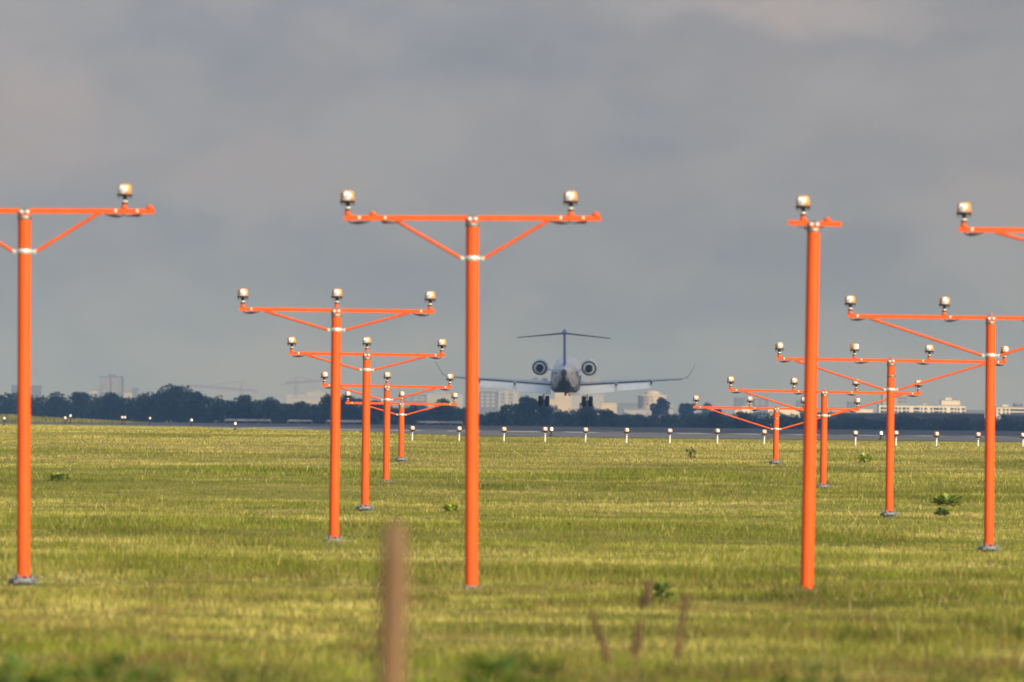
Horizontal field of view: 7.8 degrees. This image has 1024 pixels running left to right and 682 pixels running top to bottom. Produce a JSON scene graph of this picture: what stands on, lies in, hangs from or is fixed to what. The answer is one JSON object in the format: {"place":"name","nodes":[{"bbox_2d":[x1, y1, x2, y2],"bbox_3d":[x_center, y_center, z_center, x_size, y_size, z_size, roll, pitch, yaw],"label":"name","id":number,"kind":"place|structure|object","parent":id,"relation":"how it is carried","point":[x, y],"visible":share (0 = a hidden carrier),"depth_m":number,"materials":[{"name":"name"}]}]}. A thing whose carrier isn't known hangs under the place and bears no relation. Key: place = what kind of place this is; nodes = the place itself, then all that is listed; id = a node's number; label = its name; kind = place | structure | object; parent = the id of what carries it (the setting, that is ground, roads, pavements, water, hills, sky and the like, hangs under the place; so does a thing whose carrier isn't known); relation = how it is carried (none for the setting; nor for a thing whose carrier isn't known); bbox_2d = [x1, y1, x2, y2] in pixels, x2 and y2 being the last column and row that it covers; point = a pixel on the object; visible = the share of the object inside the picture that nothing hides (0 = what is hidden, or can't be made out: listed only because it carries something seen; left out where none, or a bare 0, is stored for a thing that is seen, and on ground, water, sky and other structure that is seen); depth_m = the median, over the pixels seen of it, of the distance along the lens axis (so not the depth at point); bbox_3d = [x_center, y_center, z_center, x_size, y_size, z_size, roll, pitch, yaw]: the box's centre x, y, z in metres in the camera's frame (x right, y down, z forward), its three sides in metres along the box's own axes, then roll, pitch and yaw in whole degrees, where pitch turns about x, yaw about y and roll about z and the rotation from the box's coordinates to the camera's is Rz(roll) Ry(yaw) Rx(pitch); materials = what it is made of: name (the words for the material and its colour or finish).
{"place":"outdoors","nodes":[
{"label":"outdoors","id":0,"kind":"place"},
{"bbox_2d":[0,421,1023,681],"bbox_3d":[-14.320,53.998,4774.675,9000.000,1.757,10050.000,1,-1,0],"label":"ground","id":1,"kind":"structure","parent":0,"point":[248,491],"depth_m":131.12,"materials":[{"name":"plant"}]},
{"bbox_2d":[11,385,41,404],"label":"building","id":2,"kind":"structure","parent":1,"relation":"on","point":[35,391],"depth_m":4899.02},
{"bbox_2d":[0,651,62,681],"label":"broadleaf plant","id":3,"kind":"object","parent":1,"relation":"on","point":[10,661],"visible":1,"depth_m":27.02,"materials":[{"name":"green plant"}]},
{"bbox_2d":[36,391,69,417],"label":"tree","id":4,"kind":"object","parent":1,"relation":"on","point":[57,407],"visible":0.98,"depth_m":1446.38,"materials":[{"name":"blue plant"}]},
{"bbox_2d":[47,472,71,480],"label":"leafy weed","id":5,"kind":"object","parent":1,"relation":"on","point":[62,476],"visible":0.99,"depth_m":177.85,"materials":[{"name":"green plant"}]},
{"bbox_2d":[0,184,154,586],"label":"approach light mast","id":6,"kind":"object","parent":1,"relation":"on","point":[24,251],"visible":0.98,"depth_m":89.92,"materials":[{"name":"metal"}]},
{"bbox_2d":[67,391,89,418],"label":"tree","id":7,"kind":"object","parent":1,"relation":"on","point":[80,400],"visible":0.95,"depth_m":1450.98,"materials":[{"name":"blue plant"}]},
{"bbox_2d":[91,389,97,406],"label":"house","id":8,"kind":"structure","parent":1,"relation":"on","point":[94,391],"depth_m":5399.05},
{"bbox_2d":[40,645,177,681],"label":"broadleaf plant","id":9,"kind":"object","parent":1,"relation":"on","point":[98,672],"visible":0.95,"depth_m":27.97,"materials":[{"name":"green plant"}]},
{"bbox_2d":[100,374,123,397],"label":"building","id":10,"kind":"structure","parent":1,"relation":"on","point":[112,383],"depth_m":4699.23,"materials":[{"name":"concrete"}]},
{"bbox_2d":[102,392,125,419],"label":"tree","id":11,"kind":"object","parent":1,"relation":"on","point":[113,403],"visible":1,"depth_m":1436.62,"materials":[{"name":"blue plant"}]},
{"bbox_2d":[123,390,132,398],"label":"house","id":12,"kind":"structure","parent":1,"relation":"on","point":[127,393],"depth_m":5199.14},
{"bbox_2d":[132,388,138,404],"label":"building","id":13,"kind":"structure","parent":1,"relation":"on","point":[135,391],"depth_m":6199.01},
{"bbox_2d":[146,383,194,422],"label":"tree","id":14,"kind":"object","parent":1,"relation":"on","point":[175,398],"visible":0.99,"depth_m":1456.10,"materials":[{"name":"green plant"}]},
{"bbox_2d":[189,391,206,422],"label":"tree","id":15,"kind":"object","parent":1,"relation":"on","point":[198,413],"visible":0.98,"depth_m":1458.11,"materials":[{"name":"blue plant"}]},
{"bbox_2d":[212,394,227,422],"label":"tree","id":16,"kind":"object","parent":1,"relation":"on","point":[219,417],"visible":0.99,"depth_m":1462.14,"materials":[{"name":"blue plant"}]},
{"bbox_2d":[188,381,256,404],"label":"tower crane","id":17,"kind":"object","parent":1,"relation":"on","point":[241,388],"visible":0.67,"depth_m":5999.06,"materials":[{"name":"metal"}]},
{"bbox_2d":[229,394,258,422],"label":"tree","id":18,"kind":"object","parent":1,"relation":"on","point":[246,409],"visible":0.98,"depth_m":1447.81,"materials":[{"name":"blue plant"}]},
{"bbox_2d":[224,419,270,423],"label":"barrier","id":19,"kind":"object","parent":1,"relation":"on","point":[236,420],"visible":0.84,"depth_m":1424.67,"materials":[{"name":"metal"}]},
{"bbox_2d":[220,667,277,681],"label":"broadleaf plant","id":20,"kind":"object","parent":1,"relation":"on","point":[235,675],"visible":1,"depth_m":26.96,"materials":[{"name":"green plant"}]},
{"bbox_2d":[260,396,279,423],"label":"tree","id":21,"kind":"object","parent":1,"relation":"on","point":[270,409],"visible":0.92,"depth_m":1442.17,"materials":[{"name":"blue plant"}]},
{"bbox_2d":[287,394,306,403],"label":"building","id":22,"kind":"structure","parent":1,"relation":"on","point":[289,396],"depth_m":6799.30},
{"bbox_2d":[281,376,322,396],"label":"tower crane","id":23,"kind":"object","parent":1,"relation":"on","point":[290,381],"visible":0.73,"depth_m":5999.31,"materials":[{"name":"metal"}]},
{"bbox_2d":[292,401,316,423],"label":"tree","id":24,"kind":"object","parent":1,"relation":"on","point":[301,410],"visible":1,"depth_m":1433.68,"materials":[{"name":"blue plant"}]},
{"bbox_2d":[291,397,319,406],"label":"building","id":25,"kind":"structure","parent":1,"relation":"on","point":[312,400],"depth_m":5599.42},
{"bbox_2d":[307,390,326,403],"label":"building","id":26,"kind":"structure","parent":1,"relation":"on","point":[317,393],"depth_m":7199.34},
{"bbox_2d":[317,393,330,423],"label":"tree","id":27,"kind":"object","parent":1,"relation":"on","point":[325,405],"visible":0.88,"depth_m":1434.02,"materials":[{"name":"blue plant"}]},
{"bbox_2d":[237,289,435,544],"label":"approach light mast","id":28,"kind":"object","parent":1,"relation":"on","point":[336,329],"visible":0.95,"depth_m":119.94,"materials":[{"name":"metal"}]},
{"bbox_2d":[326,420,361,423],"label":"barrier","id":29,"kind":"object","parent":1,"relation":"on","point":[354,421],"visible":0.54,"depth_m":1424.75,"materials":[{"name":"metal"}]},
{"bbox_2d":[340,394,356,423],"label":"tree","id":30,"kind":"object","parent":1,"relation":"on","point":[348,410],"visible":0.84,"depth_m":1438.59,"materials":[{"name":"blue plant"}]},
{"bbox_2d":[287,337,446,511],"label":"approach light mast","id":31,"kind":"object","parent":1,"relation":"on","point":[365,506],"visible":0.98,"depth_m":149.93,"materials":[{"name":"metal"}]},
{"bbox_2d":[370,400,383,424],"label":"tree","id":32,"kind":"object","parent":1,"relation":"on","point":[376,415],"visible":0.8,"depth_m":1434.25,"materials":[{"name":"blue plant"}]},
{"bbox_2d":[321,372,453,481],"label":"approach light mast","id":33,"kind":"object","parent":1,"relation":"on","point":[386,399],"visible":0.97,"depth_m":179.94,"materials":[{"name":"metal"}]},
{"bbox_2d":[379,521,407,681],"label":"wooden stake","id":34,"kind":"object","parent":1,"relation":"on","point":[393,603],"visible":1,"depth_m":19.96,"materials":[{"name":"brown wood"}]},
{"bbox_2d":[0,404,799,427],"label":"distant woodland","id":35,"kind":"object","parent":1,"relation":"on","point":[701,414],"visible":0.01,"depth_m":2313.28,"materials":[{"name":"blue plant"}]},
{"bbox_2d":[345,391,457,461],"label":"approach light mast","id":36,"kind":"object","parent":1,"relation":"on","point":[400,457],"visible":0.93,"depth_m":209.94,"materials":[{"name":"metal"}]},
{"bbox_2d":[405,405,418,424],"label":"tree","id":37,"kind":"object","parent":1,"relation":"on","point":[412,420],"visible":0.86,"depth_m":1423.88,"materials":[{"name":"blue plant"}]},
{"bbox_2d":[410,426,414,439],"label":"approach light","id":38,"kind":"object","parent":1,"relation":"on","point":[412,428],"visible":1,"depth_m":239.94,"materials":[{"name":"paint"}]},
{"bbox_2d":[404,394,426,408],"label":"building","id":39,"kind":"structure","parent":1,"relation":"on","point":[416,399],"depth_m":5199.67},
{"bbox_2d":[416,421,462,425],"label":"barrier","id":40,"kind":"object","parent":1,"relation":"on","point":[426,422],"visible":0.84,"depth_m":1424.81,"materials":[{"name":"metal"}]},
{"bbox_2d":[427,391,462,408],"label":"building","id":41,"kind":"structure","parent":1,"relation":"on","point":[433,397],"depth_m":5599.74,"materials":[{"name":"concrete"}]},
{"bbox_2d":[432,398,458,424],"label":"tree","id":42,"kind":"object","parent":1,"relation":"on","point":[444,413],"visible":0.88,"depth_m":1463.52,"materials":[{"name":"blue plant"}]},
{"bbox_2d":[441,502,459,512],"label":"leafy weed","id":43,"kind":"object","parent":1,"relation":"on","point":[452,507],"visible":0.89,"depth_m":149.91,"materials":[{"name":"green plant"}]},
{"bbox_2d":[456,426,461,439],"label":"approach light","id":44,"kind":"object","parent":1,"relation":"on","point":[459,429],"visible":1,"depth_m":239.94,"materials":[{"name":"paint"}]},
{"bbox_2d":[340,190,600,588],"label":"approach light mast","id":45,"kind":"object","parent":1,"relation":"on","point":[472,258],"visible":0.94,"depth_m":89.95,"materials":[{"name":"metal"}]},
{"bbox_2d":[479,391,498,414],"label":"building","id":46,"kind":"structure","parent":1,"relation":"on","point":[488,401],"depth_m":4799.81,"materials":[{"name":"concrete"}]},
{"bbox_2d":[501,427,506,441],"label":"approach light","id":47,"kind":"object","parent":1,"relation":"on","point":[503,429],"visible":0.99,"depth_m":239.95,"materials":[{"name":"paint"}]},
{"bbox_2d":[499,404,511,425],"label":"tree","id":48,"kind":"object","parent":1,"relation":"on","point":[505,419],"visible":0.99,"depth_m":1436.71,"materials":[{"name":"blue plant"}]},
{"bbox_2d":[497,389,517,412],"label":"building","id":49,"kind":"structure","parent":1,"relation":"on","point":[508,396],"depth_m":4999.88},
{"bbox_2d":[0,390,1023,430],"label":"woodland","id":50,"kind":"object","parent":1,"relation":"on","point":[145,406],"visible":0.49,"depth_m":1481.49,"materials":[{"name":"green plant"}]},
{"bbox_2d":[0,422,1023,441],"bbox_3d":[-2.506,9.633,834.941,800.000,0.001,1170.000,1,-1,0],"label":"runway","id":51,"kind":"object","parent":1,"relation":"on","point":[742,433],"visible":0.71,"depth_m":498.61,"materials":[{"name":"asphalt"}]},
{"bbox_2d":[435,329,693,406],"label":"airliner","id":52,"kind":"object","parent":51,"relation":"on","point":[565,374],"visible":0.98,"depth_m":715.62,"materials":[{"name":"metal"}]},
{"bbox_2d":[212,425,1019,436],"bbox_3d":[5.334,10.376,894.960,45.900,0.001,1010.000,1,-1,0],"label":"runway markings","id":53,"kind":"object","parent":51,"relation":"on","point":[604,430],"visible":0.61,"depth_m":414.13,"materials":[{"name":"paint"}]},
{"bbox_2d":[456,647,578,681],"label":"broadleaf plant","id":54,"kind":"object","parent":1,"relation":"on","point":[504,662],"visible":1,"depth_m":28.01,"materials":[{"name":"green plant"}]},
{"bbox_2d":[513,395,537,425],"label":"tree","id":55,"kind":"object","parent":1,"relation":"on","point":[526,406],"visible":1,"depth_m":1419.48,"materials":[{"name":"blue plant"}]},
{"bbox_2d":[40,458,1019,595],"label":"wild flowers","id":56,"kind":"object","parent":1,"relation":"on","point":[415,518],"visible":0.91,"depth_m":129.26,"materials":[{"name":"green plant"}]},
{"bbox_2d":[535,399,553,425],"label":"tree","id":57,"kind":"object","parent":1,"relation":"on","point":[545,414],"visible":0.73,"depth_m":1444.31,"materials":[{"name":"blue plant"}]},
{"bbox_2d":[542,427,547,440],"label":"approach light","id":58,"kind":"object","parent":1,"relation":"on","point":[544,429],"visible":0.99,"depth_m":239.95,"materials":[{"name":"paint"}]},
{"bbox_2d":[554,392,571,424],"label":"building","id":59,"kind":"structure","parent":1,"relation":"on","point":[562,402],"depth_m":4199.98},
{"bbox_2d":[572,395,592,411],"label":"building","id":60,"kind":"structure","parent":1,"relation":"on","point":[576,400],"depth_m":5400.01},
{"bbox_2d":[574,402,599,426],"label":"tree","id":61,"kind":"object","parent":1,"relation":"on","point":[584,415],"visible":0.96,"depth_m":1419.46,"materials":[{"name":"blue plant"}]},
{"bbox_2d":[591,394,603,414],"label":"building","id":62,"kind":"structure","parent":1,"relation":"on","point":[598,399],"depth_m":5800.07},
{"bbox_2d":[590,612,612,681],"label":"dock weed","id":63,"kind":"object","parent":1,"relation":"on","point":[599,635],"visible":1,"depth_m":39.98,"materials":[{"name":"plant"}]},
{"bbox_2d":[599,408,619,426],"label":"tree","id":64,"kind":"object","parent":1,"relation":"on","point":[608,419],"visible":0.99,"depth_m":1442.88,"materials":[{"name":"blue plant"}]},
{"bbox_2d":[601,402,617,413],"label":"building","id":65,"kind":"structure","parent":1,"relation":"on","point":[610,405],"depth_m":3800.03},
{"bbox_2d":[617,403,637,414],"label":"building","id":66,"kind":"structure","parent":1,"relation":"on","point":[621,407],"depth_m":6000.09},
{"bbox_2d":[629,622,643,681],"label":"dock weed","id":67,"kind":"object","parent":1,"relation":"on","point":[636,645],"visible":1,"depth_m":38.98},
{"bbox_2d":[623,409,651,416],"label":"building","id":68,"kind":"structure","parent":1,"relation":"on","point":[645,412],"depth_m":3400.04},
{"bbox_2d":[636,579,651,681],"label":"dock weed","id":69,"kind":"object","parent":1,"relation":"on","point":[643,602],"visible":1,"depth_m":40.98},
{"bbox_2d":[637,390,666,415],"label":"rotunda","id":70,"kind":"structure","parent":1,"relation":"on","point":[646,399],"depth_m":4301.94,"materials":[{"name":"white concrete"}]},
{"bbox_2d":[649,397,670,419],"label":"tree","id":71,"kind":"object","parent":1,"relation":"on","point":[660,404],"visible":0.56,"depth_m":2248.96,"materials":[{"name":"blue plant"}]},
{"bbox_2d":[651,579,673,599],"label":"leafy weed","id":72,"kind":"object","parent":1,"relation":"on","point":[658,587],"visible":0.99,"depth_m":83.95,"materials":[{"name":"green plant"}]},
{"bbox_2d":[654,404,673,415],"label":"house","id":73,"kind":"structure","parent":1,"relation":"on","point":[671,409],"depth_m":2700.08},
{"bbox_2d":[671,590,689,681],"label":"dock weed","id":74,"kind":"object","parent":1,"relation":"on","point":[683,620],"visible":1,"depth_m":39.98,"materials":[{"name":"plant"}]},
{"bbox_2d":[678,403,697,416],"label":"tree","id":75,"kind":"object","parent":1,"relation":"on","point":[686,408],"visible":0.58,"depth_m":2348.86,"materials":[{"name":"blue plant"}]},
{"bbox_2d":[684,447,695,457],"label":"leafy weed","id":76,"kind":"object","parent":1,"relation":"on","point":[690,454],"visible":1,"depth_m":214.97,"materials":[{"name":"green plant"}]},
{"bbox_2d":[702,402,711,416],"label":"tree","id":77,"kind":"object","parent":1,"relation":"on","point":[706,404],"visible":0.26,"depth_m":2898.88,"materials":[{"name":"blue plant"}]},
{"bbox_2d":[705,409,730,427],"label":"tree","id":78,"kind":"object","parent":1,"relation":"on","point":[716,419],"visible":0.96,"depth_m":1441.10,"materials":[{"name":"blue plant"}]},
{"bbox_2d":[734,397,745,406],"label":"building","id":79,"kind":"structure","parent":1,"relation":"on","point":[739,401],"depth_m":5600.37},
{"bbox_2d":[733,411,752,427],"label":"tree","id":80,"kind":"object","parent":1,"relation":"on","point":[738,423],"visible":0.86,"depth_m":1461.76,"materials":[{"name":"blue plant"}]},
{"bbox_2d":[742,405,752,412],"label":"building","id":81,"kind":"structure","parent":1,"relation":"on","point":[745,410],"depth_m":3800.22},
{"bbox_2d":[753,399,767,417],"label":"building","id":82,"kind":"structure","parent":1,"relation":"on","point":[760,402],"depth_m":5600.38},
{"bbox_2d":[693,395,859,464],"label":"approach light mast","id":83,"kind":"object","parent":1,"relation":"on","point":[776,428],"visible":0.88,"depth_m":209.98,"materials":[{"name":"metal"}]},
{"bbox_2d":[767,407,799,423],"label":"building","id":84,"kind":"structure","parent":1,"relation":"on","point":[788,412],"depth_m":3800.27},
{"bbox_2d":[796,400,802,411],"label":"building","id":85,"kind":"structure","parent":1,"relation":"on","point":[798,403],"depth_m":5400.47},
{"bbox_2d":[766,661,849,681],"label":"broadleaf plant","id":86,"kind":"object","parent":1,"relation":"on","point":[807,668],"visible":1,"depth_m":26.99,"materials":[{"name":"green plant"}]},
{"bbox_2d":[788,196,841,591],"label":"approach light mast","id":87,"kind":"object","parent":1,"relation":"on","point":[813,228],"visible":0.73,"depth_m":89.95,"materials":[{"name":"orange paint"},{"name":"bronze"},{"name":"zinc"}]},
{"bbox_2d":[727,376,921,488],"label":"approach light mast","id":88,"kind":"object","parent":1,"relation":"on","point":[824,415],"visible":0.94,"depth_m":179.98,"materials":[{"name":"metal"}]},
{"bbox_2d":[799,412,898,429],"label":"hangar","id":89,"kind":"structure","parent":1,"relation":"on","point":[872,416],"depth_m":1750.16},
{"bbox_2d":[847,401,854,407],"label":"building","id":90,"kind":"structure","parent":1,"relation":"on","point":[850,404],"depth_m":5200.56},
{"bbox_2d":[855,408,873,412],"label":"building","id":91,"kind":"structure","parent":1,"relation":"on","point":[866,410],"depth_m":3500.36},
{"bbox_2d":[857,452,871,462],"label":"leafy weed","id":92,"kind":"object","parent":1,"relation":"on","point":[866,458],"visible":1,"depth_m":211.93,"materials":[{"name":"green plant"}]},
{"bbox_2d":[775,342,1008,517],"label":"approach light mast","id":93,"kind":"object","parent":1,"relation":"on","point":[890,389],"visible":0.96,"depth_m":149.98,"materials":[{"name":"metal"}]},
{"bbox_2d":[881,394,907,404],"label":"building","id":94,"kind":"structure","parent":1,"relation":"on","point":[901,400],"depth_m":4300.56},
{"bbox_2d":[877,404,965,412],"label":"building","id":95,"kind":"structure","parent":1,"relation":"on","point":[881,408],"depth_m":3300.40,"materials":[{"name":"white concrete"}]},
{"bbox_2d":[844,295,1023,552],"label":"approach light mast","id":96,"kind":"object","parent":1,"relation":"on","point":[990,355],"visible":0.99,"depth_m":119.96,"materials":[{"name":"metal"}]},
{"bbox_2d":[898,412,984,430],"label":"hangar","id":97,"kind":"structure","parent":1,"relation":"on","point":[941,416],"depth_m":1660.21,"materials":[{"name":"grey"}]},
{"bbox_2d":[934,507,949,515],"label":"leafy weed","id":98,"kind":"object","parent":1,"relation":"on","point":[941,511],"visible":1,"depth_m":151.95,"materials":[{"name":"green plant"}]},
{"bbox_2d":[931,493,962,505],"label":"leafy weed","id":99,"kind":"object","parent":1,"relation":"on","point":[951,500],"visible":0.99,"depth_m":159.90,"materials":[{"name":"green plant"}]},
{"bbox_2d":[940,398,959,404],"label":"building","id":100,"kind":"structure","parent":1,"relation":"on","point":[948,401],"depth_m":3900.59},
{"bbox_2d":[966,410,984,412],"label":"building","id":101,"kind":"structure","parent":1,"relation":"on","point":[978,411],"depth_m":4000.59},
{"bbox_2d":[975,432,980,446],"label":"approach light","id":102,"kind":"object","parent":1,"relation":"on","point":[978,435],"visible":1,"depth_m":239.99,"materials":[{"name":"paint"}]},
{"bbox_2d":[956,202,1023,240],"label":"approach light mast","id":103,"kind":"object","parent":1,"relation":"on","point":[963,209],"visible":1,"depth_m":90.01,"materials":[{"name":"metal"}]},
{"bbox_2d":[995,405,1023,418],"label":"building","id":104,"kind":"structure","parent":1,"relation":"on","point":[1003,409],"depth_m":3200.50,"materials":[{"name":"white concrete"}]},
{"bbox_2d":[1000,414,1023,428],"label":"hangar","id":105,"kind":"structure","parent":1,"relation":"on","point":[1012,416],"depth_m":1640.24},
{"bbox_2d":[0,0,1023,423],"label":"sky","id":106,"kind":"structure","parent":0,"point":[694,130],"materials":[{"name":"grey"}]},
{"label":"verge bank","id":107,"kind":"structure","parent":0,"visible":0},
{"bbox_2d":[0,413,150,422],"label":"verge grass","id":108,"kind":"structure","parent":107,"relation":"on","point":[11,418],"depth_m":877.94,"materials":[{"name":"plant"}]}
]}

